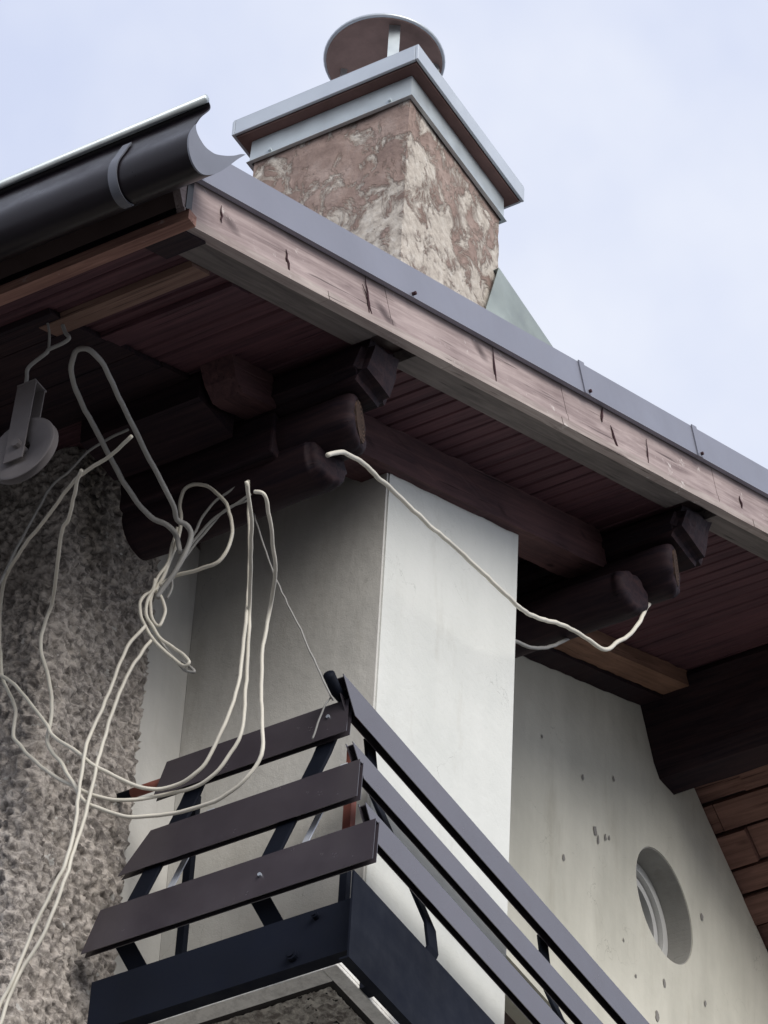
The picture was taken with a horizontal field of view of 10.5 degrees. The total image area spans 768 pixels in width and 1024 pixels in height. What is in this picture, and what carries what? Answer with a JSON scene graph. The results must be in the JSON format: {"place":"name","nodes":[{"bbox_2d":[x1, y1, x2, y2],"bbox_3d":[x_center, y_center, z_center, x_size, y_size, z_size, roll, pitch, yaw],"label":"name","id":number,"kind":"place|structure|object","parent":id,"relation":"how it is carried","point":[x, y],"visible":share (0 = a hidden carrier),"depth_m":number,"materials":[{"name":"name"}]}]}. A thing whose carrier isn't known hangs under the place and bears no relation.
{"place":"outdoors","nodes":[
{"label":"outdoors","id":0,"kind":"place"},
{"bbox_2d":[0,0,767,468],"label":"sky","id":1,"kind":"structure","parent":0,"point":[634,133],"materials":[{"name":"white"}]},
{"label":"ground","id":2,"kind":"structure","parent":0,"visible":0},
{"bbox_2d":[0,13,767,1023],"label":"house","id":3,"kind":"structure","parent":2,"relation":"on","point":[302,301],"depth_m":13.07,"materials":[{"name":"white paint"}]},
{"bbox_2d":[0,323,70,484],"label":"pulley","id":4,"kind":"object","parent":3,"relation":"hanging from","point":[29,441],"visible":1,"depth_m":11.68,"materials":[{"name":"paint"}]},
{"bbox_2d":[0,428,128,584],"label":"cable","id":5,"kind":"object","parent":3,"relation":"attached to","point":[48,490],"visible":0.98,"depth_m":12.43,"materials":[{"name":"grey plastic"}]},
{"bbox_2d":[0,624,146,1008],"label":"cable","id":6,"kind":"object","parent":3,"relation":"attached to","point":[72,838],"visible":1,"depth_m":11.60,"materials":[{"name":"white plastic"}]},
{"bbox_2d":[0,639,152,1023],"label":"cable","id":7,"kind":"object","parent":3,"relation":"attached to","point":[75,845],"visible":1,"depth_m":11.57,"materials":[{"name":"white plastic"}]},
{"bbox_2d":[0,94,245,261],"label":"gutter","id":8,"kind":"object","parent":3,"relation":"attached to","point":[118,172],"visible":1,"depth_m":11.37,"materials":[{"name":"black plastic"}]},
{"bbox_2d":[0,480,250,790],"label":"cable","id":9,"kind":"object","parent":3,"relation":"attached to","point":[101,769],"visible":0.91,"depth_m":11.81,"materials":[{"name":"white plastic"}]},
{"bbox_2d":[0,434,253,801],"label":"cable","id":10,"kind":"object","parent":3,"relation":"attached to","point":[4,683],"visible":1,"depth_m":11.87,"materials":[{"name":"white plastic"}]},
{"bbox_2d":[68,346,193,599],"bbox_3d":[-0.772,-0.124,12.096,0.172,0.345,0.780,-12,-45,16],"label":"cable","id":11,"kind":"object","parent":3,"relation":"hanging from","point":[122,480],"visible":1,"depth_m":12.24,"materials":[{"name":"grey plastic"}]},
{"bbox_2d":[149,527,178,627],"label":"cable","id":12,"kind":"object","parent":11,"relation":"attached to","point":[156,591],"visible":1,"depth_m":12.23,"materials":[{"name":"white plastic"}]},
{"bbox_2d":[138,578,190,667],"bbox_3d":[-0.634,0.324,12.146,0.183,0.379,0.027,-10,-45,14],"label":"cable","id":13,"kind":"object","parent":12,"relation":"hanging from","point":[150,593],"visible":1,"depth_m":12.13,"materials":[{"name":"white plastic"}]},
{"bbox_2d":[154,625,195,673],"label":"cable","id":14,"kind":"object","parent":13,"relation":"hanging from","point":[193,671],"visible":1,"depth_m":12.02,"materials":[{"name":"white plastic"}]},
{"bbox_2d":[39,469,276,818],"bbox_3d":[-0.683,0.375,11.763,0.796,0.882,0.569,-5,-44,9],"label":"cable","id":15,"kind":"object","parent":3,"relation":"attached to","point":[192,808],"visible":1,"depth_m":11.82,"materials":[{"name":"white plastic"}]},
{"bbox_2d":[154,482,233,592],"bbox_3d":[-0.552,0.055,12.378,0.257,0.423,0.029,-17,-47,20],"label":"cable","id":16,"kind":"object","parent":3,"relation":"attached to","point":[161,581],"visible":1,"depth_m":12.33,"materials":[{"name":"white plastic"}]},
{"bbox_2d":[168,487,233,576],"bbox_3d":[-0.534,0.063,12.418,0.262,0.325,0.019,-20,-48,23],"label":"cable","id":17,"kind":"object","parent":3,"relation":"attached to","point":[208,509],"visible":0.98,"depth_m":12.48,"materials":[{"name":"grey plastic"}]},
{"bbox_2d":[166,499,246,598],"bbox_3d":[-0.528,0.111,12.401,0.258,0.298,0.014,-20,-48,23],"label":"cable","id":18,"kind":"object","parent":3,"relation":"attached to","point":[194,545],"visible":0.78,"depth_m":12.45,"materials":[{"name":"grey plastic"}]},
{"bbox_2d":[167,493,251,577],"bbox_3d":[-0.531,0.095,12.395,0.291,0.303,0.023,-20,-48,23],"label":"cable","id":19,"kind":"object","parent":3,"relation":"attached to","point":[216,517],"visible":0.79,"depth_m":12.45,"materials":[{"name":"grey plastic"}]},
{"bbox_2d":[253,513,333,739],"bbox_3d":[-0.240,0.304,12.174,0.330,0.872,0.141,-20,-48,23],"label":"twine","id":20,"kind":"object","parent":3,"relation":"attached to","point":[314,660],"visible":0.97,"depth_m":12.01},
{"bbox_2d":[81,670,648,1023],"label":"balcony railing","id":21,"kind":"object","parent":3,"relation":"attached to","point":[368,939],"visible":0.96,"depth_m":11.76,"materials":[{"name":"metal"}]},
{"bbox_2d":[325,450,650,651],"bbox_3d":[0.355,0.085,13.190,0.064,1.348,2.337,-17,-47,20],"label":"cable","id":22,"kind":"object","parent":3,"relation":"attached to","point":[419,515],"visible":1,"depth_m":12.97,"materials":[{"name":"white plastic"}]},
{"bbox_2d":[504,1012,515,1023],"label":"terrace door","id":23,"kind":"structure","parent":3,"relation":"in","point":[507,1019],"depth_m":14.76,"materials":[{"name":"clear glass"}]},
{"bbox_2d":[515,638,569,649],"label":"cable","id":24,"kind":"object","parent":3,"relation":"attached to","point":[562,641],"visible":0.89,"depth_m":14.14,"materials":[{"name":"white plastic"}]},
{"bbox_2d":[636,847,691,964],"bbox_3d":[0.988,1.541,16.006,0.196,0.478,0.478,-20,-48,23],"label":"round window","id":25,"kind":"structure","parent":3,"relation":"in","point":[663,904],"depth_m":16.17,"materials":[{"name":"grey paint"}]}
]}

